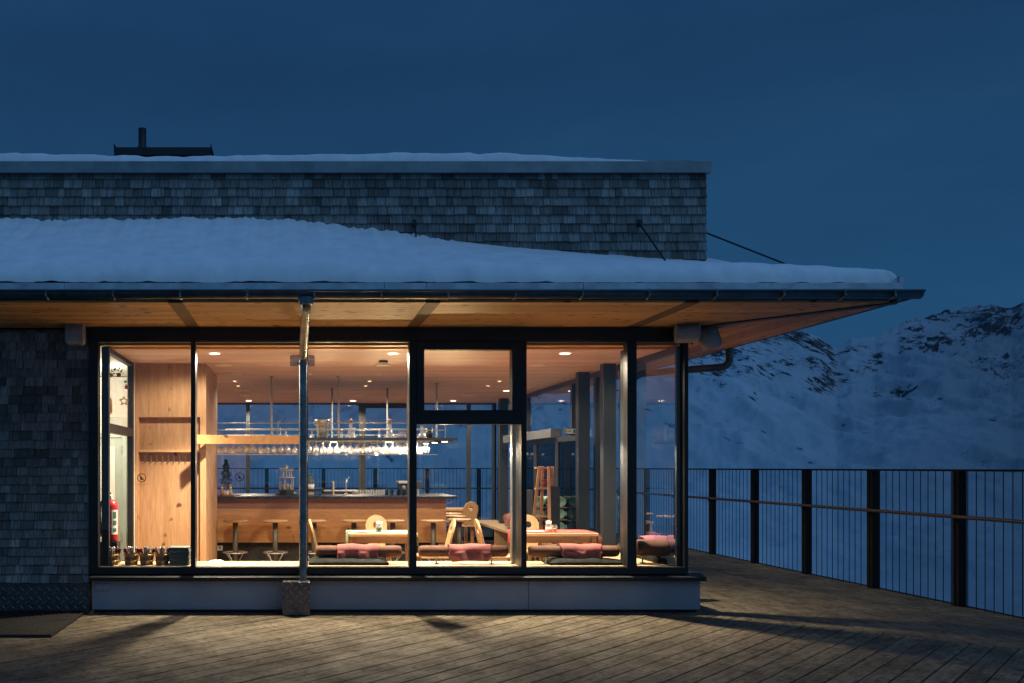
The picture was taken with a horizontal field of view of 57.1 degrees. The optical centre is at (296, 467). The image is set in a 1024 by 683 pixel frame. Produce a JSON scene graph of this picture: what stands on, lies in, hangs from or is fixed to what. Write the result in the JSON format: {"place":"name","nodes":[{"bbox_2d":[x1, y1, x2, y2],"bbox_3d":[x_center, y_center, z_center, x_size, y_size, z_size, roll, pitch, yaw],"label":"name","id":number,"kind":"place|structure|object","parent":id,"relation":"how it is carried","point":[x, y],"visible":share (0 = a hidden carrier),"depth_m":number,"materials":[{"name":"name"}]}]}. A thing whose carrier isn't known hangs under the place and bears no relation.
{"place":"outdoors","nodes":[
{"label":"outdoors","id":0,"kind":"place"},
{"bbox_2d":[275,465,297,495],"bbox_3d":[-0.150,0.190,13.500,0.314,0.460,0.314,0,0,22],"label":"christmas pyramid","id":1,"kind":"object","parent":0,"point":[287,491],"visible":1,"depth_m":13.43,"materials":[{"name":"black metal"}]},
{"bbox_2d":[309,519,317,545],"bbox_3d":[0.403,1.068,10.850,0.518,0.890,0.430,0,0,0],"label":"wooden chair","id":2,"kind":"object","parent":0,"point":[311,526],"visible":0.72,"depth_m":10.72,"materials":[{"name":"brown wood"}]},
{"bbox_2d":[114,350,662,402],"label":"ceiling","id":3,"kind":"structure","parent":0,"point":[455,375],"depth_m":12.25,"materials":[{"name":"wood"}]},
{"bbox_2d":[222,373,240,375],"bbox_3d":[-0.905,-1.293,12.600,0.265,0.010,0.264,0,0,0],"label":"ceiling speaker","id":4,"kind":"object","parent":3,"relation":"attached to","point":[231,374],"visible":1,"depth_m":12.54,"materials":[{"name":"white paint"}]},
{"bbox_2d":[217,376,457,454],"bbox_3d":[0.548,-0.737,13.893,3.503,1.124,2.085,0,0,0],"label":"glass rack","id":5,"kind":"object","parent":3,"relation":"hanging from","point":[352,441],"visible":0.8,"depth_m":12.90,"materials":[{"name":"silver metal"}]},
{"bbox_2d":[314,419,331,437],"bbox_3d":[0.379,-0.560,13.150,0.236,0.266,0.234,0,0,42],"label":"champagne bucket","id":6,"kind":"object","parent":5,"relation":"on","point":[322,434],"visible":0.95,"depth_m":13.07,"materials":[{"name":"metal"}]},
{"bbox_2d":[426,428,432,437],"bbox_3d":[1.987,-0.503,13.500,0.110,0.160,0.108,0,0,0],"label":"wine cooler","id":7,"kind":"object","parent":5,"relation":"on","point":[429,434],"visible":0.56,"depth_m":13.45,"materials":[{"name":"silver metal"}]},
{"bbox_2d":[379,360,387,365],"bbox_3d":[1.058,-1.268,11.000,0.110,0.061,0.110,0,0,0],"label":"smoke detector","id":8,"kind":"object","parent":3,"relation":"attached to","point":[383,362],"visible":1,"depth_m":10.96,"materials":[{"name":"white plastic"}]},
{"bbox_2d":[396,481,406,494],"bbox_3d":[1.619,0.324,13.750,0.170,0.227,0.460,0,0,0],"label":"coffee machine","id":9,"kind":"object","parent":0,"point":[401,484],"visible":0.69,"depth_m":13.60,"materials":[{"name":"silver metal"}]},
{"bbox_2d":[438,542,537,560],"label":"floor","id":10,"kind":"structure","parent":0,"point":[442,544],"depth_m":17.38,"materials":[{"name":"brown wood"}]},
{"bbox_2d":[223,519,247,560],"bbox_3d":[-0.878,1.131,12.900,0.364,0.757,0.364,0,0,0],"label":"bar stool","id":11,"kind":"object","parent":10,"relation":"on","point":[235,551],"visible":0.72,"depth_m":12.87,"materials":[{"name":"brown wood"}]},
{"bbox_2d":[263,519,287,560],"bbox_3d":[-0.305,1.131,12.900,0.364,0.757,0.364,0,0,0],"label":"bar stool","id":12,"kind":"object","parent":10,"relation":"on","point":[275,551],"visible":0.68,"depth_m":12.87,"materials":[{"name":"paint"}]},
{"bbox_2d":[308,519,325,558],"bbox_3d":[0.248,1.131,12.900,0.364,0.757,0.364,0,0,0],"label":"bar stool","id":13,"kind":"object","parent":10,"relation":"on","point":[314,525],"visible":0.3,"depth_m":12.87,"materials":[{"name":"paint"}]},
{"bbox_2d":[217,493,457,560],"bbox_3d":[0.538,0.966,13.765,3.595,1.087,1.370,0,0,0],"label":"bar counter","id":14,"kind":"object","parent":10,"relation":"on","point":[255,534],"visible":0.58,"depth_m":13.19,"materials":[{"name":"brown wood"}]},
{"bbox_2d":[308,474,314,488],"bbox_3d":[0.211,0.213,13.608,0.153,0.234,0.204,0,0,-24],"label":"potted plant","id":15,"kind":"object","parent":14,"relation":"on","point":[310,486],"visible":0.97,"depth_m":13.57,"materials":[{"name":"green plant"}]},
{"bbox_2d":[308,488,322,494],"bbox_3d":[0.257,0.388,14.090,0.288,0.119,0.420,0,0,0],"label":"till drawer","id":16,"kind":"object","parent":14,"relation":"on","point":[310,491],"visible":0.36,"depth_m":13.88,"materials":[{"name":"black metal"}]},
{"bbox_2d":[323,490,358,493],"bbox_3d":[0.699,0.409,14.255,0.543,0.089,0.330,0,0,0],"label":"bar sink","id":17,"kind":"object","parent":14,"relation":"on","point":[338,492],"visible":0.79,"depth_m":14.10,"materials":[{"name":"silver metal"}]},
{"bbox_2d":[417,481,420,494],"bbox_3d":[1.841,0.325,13.675,0.080,0.227,0.150,0,0,0],"label":"card terminal","id":18,"kind":"object","parent":14,"relation":"on","point":[418,485],"visible":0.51,"depth_m":13.60,"materials":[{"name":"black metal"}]},
{"bbox_3d":[-1.028,0.418,13.500,0.400,0.005,0.398,0,0,0],"label":"tree mat","id":19,"kind":"object","parent":14,"relation":"on","visible":0},
{"bbox_2d":[218,459,234,494],"bbox_3d":[-1.064,0.149,13.494,0.294,0.541,0.294,0,0,0],"label":"christmas tree","id":20,"kind":"object","parent":19,"relation":"on","point":[225,466],"visible":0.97,"depth_m":13.48,"materials":[{"name":"green plant"}]},
{"bbox_2d":[342,519,365,543],"bbox_3d":[0.821,1.131,12.900,0.364,0.757,0.364,0,0,0],"label":"bar stool","id":21,"kind":"object","parent":10,"relation":"on","point":[353,522],"visible":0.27,"depth_m":12.85,"materials":[{"name":"paint"}]},
{"bbox_2d":[365,515,391,560],"bbox_3d":[1.033,1.068,11.496,0.430,0.890,0.518,0,0,0],"label":"wooden chair","id":22,"kind":"object","parent":10,"relation":"on","point":[371,520],"visible":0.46,"depth_m":11.70,"materials":[{"name":"brown wood"}]},
{"bbox_2d":[348,533,417,560],"bbox_3d":[1.013,1.143,10.780,0.800,0.735,0.620,0,0,0],"label":"dining table","id":23,"kind":"object","parent":10,"relation":"on","point":[354,538],"visible":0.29,"depth_m":10.51,"materials":[{"name":"brown wood"}]},
{"bbox_2d":[346,530,418,546],"bbox_3d":[1.013,0.850,10.780,0.827,0.162,0.520,0,0,0],"label":"table runner","id":24,"kind":"object","parent":23,"relation":"on","point":[392,531],"visible":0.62,"depth_m":10.78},
{"bbox_2d":[346,530,374,532],"bbox_3d":[0.752,0.758,10.680,0.300,0.020,0.220,0,0,27],"label":"menu card","id":25,"kind":"object","parent":24,"relation":"on","point":[359,531],"visible":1,"depth_m":10.61,"materials":[{"name":"white paper"}]},
{"bbox_2d":[376,521,381,531],"bbox_3d":[0.973,0.705,10.680,0.076,0.127,0.075,0,0,0],"label":"glass jar","id":26,"kind":"object","parent":24,"relation":"on","point":[378,529],"visible":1,"depth_m":10.65,"materials":[{"name":"clear glass"}]},
{"bbox_2d":[114,520,667,565],"bbox_3d":[1.025,1.289,13.988,6.030,0.442,8.505,0,0,0],"label":"window bench","id":27,"kind":"object","parent":10,"relation":"on","point":[500,533],"depth_m":9.99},
{"bbox_2d":[109,548,118,564],"bbox_3d":[-2.020,0.969,9.860,0.162,0.189,0.170,0,0,0],"label":"wooden bucket","id":28,"kind":"object","parent":27,"relation":"on","point":[114,558],"visible":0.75,"depth_m":9.79,"materials":[{"name":"brown wood"}]},
{"bbox_2d":[124,548,138,564],"bbox_3d":[-1.809,0.969,9.860,0.162,0.189,0.170,0,0,-13],"label":"wooden bucket","id":29,"kind":"object","parent":27,"relation":"on","point":[133,555],"visible":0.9,"depth_m":9.80,"materials":[{"name":"brown wood"}]},
{"bbox_2d":[139,546,153,564],"bbox_3d":[-1.641,0.969,9.860,0.162,0.189,0.170,0,0,-3],"label":"wooden bucket","id":30,"kind":"object","parent":27,"relation":"on","point":[146,558],"visible":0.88,"depth_m":9.80,"materials":[{"name":"brown wood"}]},
{"bbox_2d":[155,546,168,564],"bbox_3d":[-1.470,0.969,9.860,0.162,0.189,0.170,0,0,-5],"label":"wooden bucket","id":31,"kind":"object","parent":27,"relation":"on","point":[162,558],"visible":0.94,"depth_m":9.80,"materials":[{"name":"brown wood"}]},
{"bbox_2d":[169,562,190,564],"bbox_3d":[-1.283,1.053,9.900,0.216,0.020,0.220,0,0,0],"label":"menu folder","id":32,"kind":"object","parent":27,"relation":"on","point":[179,563],"visible":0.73,"depth_m":9.79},
{"bbox_2d":[169,559,190,562],"bbox_3d":[-1.276,1.032,9.898,0.216,0.020,0.220,0,0,0],"label":"menu folder","id":33,"kind":"object","parent":32,"relation":"on","point":[189,561],"visible":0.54,"depth_m":9.79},
{"bbox_2d":[169,557,190,560],"bbox_3d":[-1.283,1.010,9.901,0.216,0.020,0.220,0,0,-2],"label":"menu folder","id":34,"kind":"object","parent":33,"relation":"on","point":[179,559],"visible":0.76,"depth_m":9.79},
{"bbox_2d":[169,555,190,558],"bbox_3d":[-1.280,0.989,9.902,0.216,0.020,0.220,0,0,0],"label":"menu folder","id":35,"kind":"object","parent":34,"relation":"on","point":[179,557],"visible":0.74,"depth_m":9.79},
{"bbox_2d":[169,554,190,556],"bbox_3d":[-1.282,0.967,9.902,0.216,0.020,0.220,0,0,1],"label":"menu folder","id":36,"kind":"object","parent":35,"relation":"on","point":[179,555],"visible":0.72,"depth_m":9.79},
{"bbox_2d":[169,552,190,554],"bbox_3d":[-1.278,0.946,9.906,0.216,0.020,0.220,0,0,1],"label":"menu folder","id":37,"kind":"object","parent":36,"relation":"on","point":[179,553],"visible":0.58,"depth_m":9.80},
{"bbox_2d":[169,550,190,552],"bbox_3d":[-1.277,0.924,9.898,0.216,0.020,0.220,0,0,-1],"label":"menu folder","id":38,"kind":"object","parent":37,"relation":"on","point":[189,551],"visible":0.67,"depth_m":9.79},
{"bbox_2d":[169,548,190,550],"bbox_3d":[-1.282,0.903,9.900,0.216,0.020,0.220,0,0,-1],"label":"menu folder","id":39,"kind":"object","parent":38,"relation":"on","point":[179,549],"visible":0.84,"depth_m":9.79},
{"bbox_2d":[169,546,190,548],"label":"menu folder","id":40,"kind":"object","parent":39,"relation":"on","point":[179,547],"visible":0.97,"depth_m":9.79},
{"bbox_2d":[308,557,388,564],"bbox_3d":[0.567,1.025,9.980,0.868,0.079,0.360,0,0,0],"label":"seat cushion","id":41,"kind":"object","parent":27,"relation":"on","point":[341,561],"visible":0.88,"depth_m":9.81,"materials":[{"name":"grey fabric"}]},
{"bbox_2d":[315,545,401,560],"bbox_3d":[0.681,0.965,9.950,0.949,0.202,0.127,0,0,0],"label":"bolster","id":42,"kind":"object","parent":27,"relation":"on","point":[385,551],"visible":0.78,"depth_m":9.90,"materials":[{"name":"brown leather"}]},
{"bbox_2d":[337,543,378,558],"bbox_3d":[0.670,0.933,9.942,0.457,0.181,0.191,0,0,0],"label":"blanket","id":43,"kind":"object","parent":42,"relation":"on","point":[364,551],"visible":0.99,"depth_m":9.88,"materials":[{"name":"fabric"}]},
{"bbox_2d":[418,545,507,563],"bbox_3d":[1.836,0.965,9.950,0.979,0.202,0.127,0,0,0],"label":"bolster","id":44,"kind":"object","parent":27,"relation":"on","point":[435,551],"visible":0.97,"depth_m":9.90,"materials":[{"name":"brown leather"}]},
{"bbox_2d":[447,543,492,561],"bbox_3d":[1.910,0.941,9.939,0.489,0.196,0.191,0,0,0],"label":"blanket","id":45,"kind":"object","parent":44,"relation":"on","point":[470,552],"visible":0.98,"depth_m":9.87,"materials":[{"name":"fabric"}]},
{"bbox_2d":[528,545,619,563],"bbox_3d":[3.054,0.965,9.950,0.986,0.202,0.127,0,0,0],"label":"bolster","id":46,"kind":"object","parent":27,"relation":"on","point":[546,551],"visible":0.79,"depth_m":9.90,"materials":[{"name":"brown leather"}]},
{"bbox_2d":[555,543,601,558],"bbox_3d":[3.138,0.933,9.941,0.552,0.180,0.185,0,0,0],"label":"blanket","id":47,"kind":"object","parent":46,"relation":"on","point":[581,551],"visible":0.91,"depth_m":9.88,"materials":[{"name":"fabric"}]},
{"bbox_2d":[541,557,621,564],"bbox_3d":[3.194,1.025,9.980,0.868,0.079,0.360,0,0,0],"label":"seat cushion","id":48,"kind":"object","parent":27,"relation":"on","point":[576,561],"visible":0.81,"depth_m":9.81,"materials":[{"name":"grey fabric"}]},
{"bbox_2d":[637,556,666,562],"bbox_3d":[4.056,1.013,10.500,0.112,0.103,1.000,0,0,0],"label":"seat cushion","id":49,"kind":"object","parent":27,"relation":"on","point":[657,559],"visible":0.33,"depth_m":10.07,"materials":[{"name":"fabric"}]},
{"bbox_2d":[637,539,670,562],"bbox_3d":[3.954,0.935,10.030,0.364,0.263,0.187,0,0,-3],"label":"bolster","id":50,"kind":"object","parent":27,"relation":"on","point":[656,547],"visible":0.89,"depth_m":9.95,"materials":[{"name":"brown leather"}]},
{"bbox_2d":[640,537,674,558],"bbox_3d":[4.208,0.937,10.430,0.465,0.260,0.187,0,0,-7],"label":"bolster","id":51,"kind":"object","parent":27,"relation":"on","point":[672,551],"visible":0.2,"depth_m":10.41,"materials":[{"name":"brown leather"}]},
{"bbox_2d":[638,535,674,548],"bbox_3d":[4.164,0.878,10.418,0.415,0.186,0.251,0,0,-7],"label":"blanket","id":52,"kind":"object","parent":51,"relation":"on","point":[670,539],"visible":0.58,"depth_m":10.36,"materials":[{"name":"fabric"}]},
{"bbox_3d":[3.720,0.944,15.500,0.153,0.245,1.000,0,0,0],"label":"bolster","id":53,"kind":"object","parent":27,"relation":"on","visible":0},
{"bbox_2d":[504,513,509,525],"bbox_3d":[3.690,0.904,15.357,0.224,0.222,0.557,0,0,0],"label":"blanket","id":54,"kind":"object","parent":53,"relation":"on","point":[507,519],"visible":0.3,"depth_m":15.41,"materials":[{"name":"fabric"}]},
{"bbox_2d":[385,519,404,560],"bbox_3d":[1.374,1.131,12.900,0.364,0.757,0.364,0,0,0],"label":"bar stool","id":55,"kind":"object","parent":10,"relation":"on","point":[392,522],"visible":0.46,"depth_m":12.86,"materials":[{"name":"paint"}]},
{"bbox_2d":[421,519,445,560],"bbox_3d":[1.956,1.131,12.900,0.364,0.757,0.364,0,0,0],"label":"bar stool","id":56,"kind":"object","parent":10,"relation":"on","point":[433,522],"visible":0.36,"depth_m":12.87,"materials":[{"name":"paint"}]},
{"bbox_2d":[417,519,455,560],"bbox_3d":[1.651,1.068,10.850,0.518,0.890,0.430,0,0,0],"label":"wooden chair","id":57,"kind":"object","parent":10,"relation":"on","point":[451,530],"visible":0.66,"depth_m":10.74,"materials":[{"name":"brown wood"}]},
{"bbox_2d":[444,513,462,559],"bbox_3d":[2.540,1.131,14.800,0.364,0.757,0.364,0,0,0],"label":"bar stool","id":58,"kind":"object","parent":10,"relation":"on","point":[449,525],"visible":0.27,"depth_m":14.66,"materials":[{"name":"paint"}]},
{"bbox_2d":[443,515,465,545],"bbox_3d":[2.454,1.131,14.000,0.364,0.757,0.364,0,0,0],"label":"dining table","id":59,"kind":"object","parent":10,"relation":"on","point":[454,539],"visible":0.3,"depth_m":13.96,"materials":[{"name":"paint"}]},
{"bbox_2d":[447,518,471,543],"bbox_3d":[2.373,1.131,13.150,0.364,0.757,0.364,0,0,0],"label":"bar stool","id":60,"kind":"object","parent":10,"relation":"on","point":[459,521],"visible":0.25,"depth_m":13.12,"materials":[{"name":"paint"}]},
{"bbox_2d":[446,507,473,543],"bbox_3d":[2.750,1.143,17.000,1.100,0.735,0.700,0,0,0],"label":"dining table","id":61,"kind":"object","parent":10,"relation":"on","point":[454,509],"visible":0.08,"depth_m":16.69,"materials":[{"name":"brown wood"}]},
{"bbox_2d":[462,502,478,543],"bbox_3d":[3.126,1.068,16.555,0.430,0.890,0.518,0,0,-9],"label":"wooden chair","id":62,"kind":"object","parent":10,"relation":"on","point":[472,514],"visible":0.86,"depth_m":16.36,"materials":[{"name":"brown wood"}]},
{"bbox_2d":[474,519,509,560],"bbox_3d":[2.402,1.068,10.850,0.518,0.890,0.430,0,0,0],"label":"wooden chair","id":63,"kind":"object","parent":10,"relation":"on","point":[479,532],"visible":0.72,"depth_m":10.76,"materials":[{"name":"brown wood"}]},
{"bbox_2d":[527,515,542,560],"bbox_3d":[3.033,1.068,11.596,0.430,0.890,0.518,0,0,0],"label":"wooden chair","id":64,"kind":"object","parent":10,"relation":"on","point":[532,520],"visible":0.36,"depth_m":11.79,"materials":[{"name":"brown wood"}]},
{"bbox_2d":[528,466,554,560],"bbox_3d":[3.530,0.745,12.657,0.331,1.517,0.809,0,0,-9],"label":"wooden stepladder","id":65,"kind":"object","parent":10,"relation":"on","point":[551,482],"visible":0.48,"depth_m":12.72,"materials":[{"name":"brown wood"}]},
{"bbox_2d":[527,486,566,560],"bbox_3d":[3.721,0.885,13.030,0.634,1.231,0.940,0,0,0],"label":"blanket shelf","id":66,"kind":"object","parent":10,"relation":"on","point":[555,506],"visible":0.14,"depth_m":12.56,"materials":[{"name":"black metal"}]},
{"bbox_2d":[560,497,565,506],"bbox_3d":[3.812,0.500,13.205,0.146,0.144,0.436,-19,0,0],"label":"rolled blanket","id":67,"kind":"object","parent":66,"relation":"on","point":[562,501],"visible":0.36,"depth_m":12.99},
{"bbox_2d":[527,533,598,543],"bbox_3d":[3.074,1.143,10.850,0.920,0.735,0.620,0,0,0],"label":"dining table","id":68,"kind":"object","parent":10,"relation":"on","point":[580,538],"visible":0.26,"depth_m":10.58,"materials":[{"name":"brown wood"}]},
{"bbox_2d":[508,530,598,543],"bbox_3d":[3.074,0.850,10.850,0.947,0.162,0.520,0,0,0],"label":"table runner","id":69,"kind":"object","parent":68,"relation":"on","point":[574,531],"visible":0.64,"depth_m":10.78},
{"bbox_2d":[545,521,551,531],"bbox_3d":[3.006,0.705,10.750,0.076,0.127,0.075,0,0,0],"label":"glass jar","id":70,"kind":"object","parent":69,"relation":"on","point":[548,529],"visible":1,"depth_m":10.72,"materials":[{"name":"clear glass"}]},
{"bbox_2d":[0,609,1023,682],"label":"deck","id":71,"kind":"structure","parent":0,"point":[91,646],"depth_m":7.58,"materials":[{"name":"wood"}]},
{"bbox_2d":[0,610,87,636],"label":"floor grating","id":72,"kind":"object","parent":71,"relation":"on","point":[31,623],"visible":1,"depth_m":8.92,"materials":[{"name":"black metal"}]},
{"bbox_2d":[0,160,925,614],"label":"mountain restaurant","id":73,"kind":"structure","parent":71,"relation":"on","point":[74,452],"depth_m":9.63},
{"bbox_2d":[65,324,85,345],"bbox_3d":[-2.326,-1.407,9.495,0.200,0.249,0.279,0,0,-6],"label":"loudspeaker","id":74,"kind":"object","parent":73,"relation":"attached to","point":[75,334],"visible":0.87,"depth_m":9.38,"materials":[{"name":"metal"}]},
{"bbox_2d":[100,541,119,565],"bbox_3d":[-2.074,1.087,9.995,0.200,0.527,0.190,0,0,0],"label":"extinguisher stand","id":75,"kind":"object","parent":73,"relation":"on","point":[115,543],"visible":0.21,"depth_m":9.90,"materials":[{"name":"black metal"}]},
{"bbox_2d":[100,492,117,541],"bbox_3d":[-2.066,0.529,9.993,0.168,0.585,0.179,0,0,32],"label":"fire extinguisher","id":76,"kind":"object","parent":75,"relation":"on","point":[113,520],"visible":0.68,"depth_m":9.94,"materials":[{"name":"metal"}]},
{"bbox_2d":[100,433,126,561],"bbox_3d":[-2.675,0.505,12.937,0.471,1.990,0.087,0,0,0],"label":"door","id":77,"kind":"structure","parent":73,"relation":"in","point":[118,443],"depth_m":12.91,"materials":[{"name":"paint"}]},
{"bbox_2d":[89,341,192,573],"bbox_3d":[-1.659,-0.104,9.658,1.111,2.488,0.115,0,0,0],"label":"window","id":78,"kind":"structure","parent":73,"relation":"in","point":[94,346],"depth_m":9.60,"materials":[{"name":"black metal"}]},
{"bbox_2d":[114,144,213,156],"bbox_3d":[-1.635,-3.625,11.495,1.188,0.626,1.010,0,0,0],"label":"roof vent box","id":79,"kind":"object","parent":73,"relation":"on","point":[170,151],"visible":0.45,"depth_m":11.00,"materials":[{"name":"black metal"}]},
{"bbox_2d":[138,127,146,146],"bbox_3d":[-1.969,-4.112,11.500,0.170,0.410,0.170,0,0,0],"label":"flue pipe","id":80,"kind":"object","parent":79,"relation":"on","point":[141,136],"visible":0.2,"depth_m":11.46,"materials":[{"name":"black metal"}]},
{"bbox_2d":[217,403,247,492],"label":"window","id":81,"kind":"structure","parent":73,"relation":"in","point":[246,404],"depth_m":18.26,"materials":[{"name":"grey metal"}]},
{"bbox_2d":[193,341,299,573],"bbox_3d":[-0.520,-0.104,9.658,1.168,2.488,0.115,0,0,0],"label":"window","id":82,"kind":"structure","parent":73,"relation":"in","point":[196,569],"depth_m":9.60,"materials":[{"name":"black metal"}]},
{"bbox_2d":[197,435,298,443],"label":"wooden beam","id":83,"kind":"structure","parent":73,"relation":"hanging from","point":[228,439],"depth_m":11.62,"materials":[{"name":"brown wood"}]},
{"bbox_2d":[248,403,298,492],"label":"window","id":84,"kind":"structure","parent":73,"relation":"in","point":[249,404],"depth_m":18.26,"materials":[{"name":"grey metal"}]},
{"bbox_2d":[0,152,641,160],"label":"roof snow","id":85,"kind":"structure","parent":73,"relation":"on","point":[405,156],"depth_m":9.68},
{"bbox_2d":[308,403,360,492],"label":"window","id":86,"kind":"structure","parent":73,"relation":"in","point":[359,404],"depth_m":18.26,"materials":[{"name":"grey metal"}]},
{"bbox_2d":[307,341,412,573],"bbox_3d":[0.650,-0.104,9.658,1.172,2.488,0.115,0,0,0],"label":"window","id":87,"kind":"structure","parent":73,"relation":"in","point":[408,569],"depth_m":9.60,"materials":[{"name":"black metal"}]},
{"bbox_2d":[361,403,406,492],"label":"window","id":88,"kind":"structure","parent":73,"relation":"in","point":[363,405],"depth_m":18.26,"materials":[{"name":"black metal"}]},
{"bbox_2d":[412,219,422,282],"bbox_3d":[1.258,-2.219,9.317,0.040,0.849,0.650,0,0,0],"label":"tie rod","id":89,"kind":"object","parent":73,"relation":"attached to","point":[414,223],"visible":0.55,"depth_m":9.59,"materials":[{"name":"black metal"}]},
{"bbox_2d":[424,403,468,540],"bbox_3d":[2.924,0.095,18.310,1.133,2.790,0.100,0,0,0],"label":"window","id":90,"kind":"structure","parent":73,"relation":"in","point":[467,404],"depth_m":18.26,"materials":[{"name":"grey metal"}]},
{"bbox_2d":[0,217,897,282],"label":"roof snow","id":91,"kind":"structure","parent":73,"relation":"on","point":[205,250],"depth_m":8.37,"materials":[{"name":"snow"}]},
{"bbox_2d":[413,341,523,573],"bbox_3d":[1.829,-0.104,9.650,1.186,2.488,0.130,0,0,0],"label":"window","id":92,"kind":"structure","parent":73,"relation":"in","point":[514,416],"depth_m":9.60,"materials":[{"name":"black metal"}]},
{"bbox_2d":[469,403,493,540],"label":"window","id":93,"kind":"structure","parent":73,"relation":"in","point":[486,538],"depth_m":18.26,"materials":[{"name":"grey metal"}]},
{"bbox_2d":[494,403,495,519],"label":"window","id":94,"kind":"structure","parent":73,"relation":"in","point":[494,403],"depth_m":18.26,"materials":[{"name":"grey metal"}]},
{"bbox_2d":[503,429,575,560],"bbox_3d":[3.885,0.463,14.535,0.170,2.075,4.130,0,0,0],"label":"sliding door","id":95,"kind":"structure","parent":73,"relation":"attached to","point":[552,447],"depth_m":13.46,"materials":[{"name":"glass"}]},
{"bbox_2d":[527,380,570,435],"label":"window","id":96,"kind":"structure","parent":73,"relation":"in","point":[568,383],"depth_m":15.05,"materials":[{"name":"grey metal"}]},
{"bbox_2d":[564,428,575,434],"bbox_3d":[4.063,-0.531,13.352,0.180,0.100,0.096,0,0,0],"label":"exit light","id":97,"kind":"object","parent":73,"relation":"attached to","point":[569,431],"visible":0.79,"depth_m":13.31,"materials":[{"name":"white plastic"}]},
{"bbox_2d":[524,341,630,573],"bbox_3d":[2.994,-0.104,9.658,1.143,2.488,0.115,0,0,0],"label":"window","id":98,"kind":"structure","parent":73,"relation":"in","point":[626,569],"depth_m":9.60,"materials":[{"name":"black metal"}]},
{"bbox_2d":[571,373,593,531],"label":"window","id":99,"kind":"structure","parent":73,"relation":"in","point":[573,382],"depth_m":13.36,"materials":[{"name":"grey metal"}]},
{"bbox_2d":[594,364,619,552],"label":"window","id":100,"kind":"structure","parent":73,"relation":"in","point":[596,374],"depth_m":12.31,"materials":[{"name":"grey metal"}]},
{"bbox_2d":[637,219,679,282],"bbox_3d":[3.674,-2.213,9.168,0.041,0.860,0.950,0,0,-2],"label":"tie rod","id":101,"kind":"object","parent":73,"relation":"attached to","point":[646,233],"visible":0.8,"depth_m":9.37,"materials":[{"name":"black metal"}]},
{"bbox_2d":[637,346,680,565],"bbox_3d":[4.115,-0.080,10.514,0.070,2.440,1.669,0,0,0],"label":"window","id":102,"kind":"structure","parent":73,"relation":"in","point":[676,350],"depth_m":9.68,"materials":[{"name":"grey metal"}]},
{"bbox_2d":[631,341,687,573],"bbox_3d":[3.869,-0.104,9.658,0.607,2.488,0.115,0,0,0],"label":"window","id":103,"kind":"structure","parent":73,"relation":"in","point":[683,569],"depth_m":9.60,"materials":[{"name":"black metal"}]},
{"bbox_2d":[674,323,700,342],"bbox_3d":[4.086,-1.410,9.446,0.240,0.213,0.276,0,0,14],"label":"loudspeaker","id":104,"kind":"object","parent":73,"relation":"attached to","point":[688,333],"visible":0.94,"depth_m":9.33,"materials":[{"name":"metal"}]},
{"bbox_2d":[691,327,721,350],"bbox_3d":[4.387,-1.385,9.645,0.297,0.283,0.208,0,0,18],"label":"loudspeaker","id":105,"kind":"object","parent":73,"relation":"attached to","point":[710,339],"visible":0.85,"depth_m":9.56,"materials":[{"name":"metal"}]},
{"bbox_2d":[707,232,786,263],"bbox_3d":[4.859,-2.258,9.486,0.046,0.873,1.436,0,0,-42],"label":"tie rod","id":106,"kind":"object","parent":73,"relation":"attached to","point":[748,249],"visible":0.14,"depth_m":9.56,"materials":[{"name":"black metal"}]},
{"bbox_2d":[0,0,1023,347],"label":"sky","id":107,"kind":"structure","parent":0,"point":[888,135],"materials":[{"name":"blue"}]},
{"bbox_2d":[217,302,1023,616],"bbox_3d":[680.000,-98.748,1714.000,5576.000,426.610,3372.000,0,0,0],"label":"mountain terrain","id":108,"kind":"structure","parent":0,"point":[943,390],"depth_m":1050.78,"materials":[{"name":"snow"}]},
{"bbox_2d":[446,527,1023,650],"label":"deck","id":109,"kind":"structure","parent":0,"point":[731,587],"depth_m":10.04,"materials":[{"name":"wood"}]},
{"bbox_2d":[217,468,509,526],"bbox_3d":[2.375,0.886,23.474,9.950,1.727,0.171,0,0,0],"label":"terrace fence","id":110,"kind":"object","parent":109,"relation":"on","point":[375,488],"visible":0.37,"depth_m":23.48,"materials":[{"name":"black metal"}]},
{"bbox_2d":[590,468,1023,618],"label":"terrace fence","id":111,"kind":"object","parent":109,"relation":"on","point":[959,517],"visible":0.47,"depth_m":11.58,"materials":[{"name":"black metal"}]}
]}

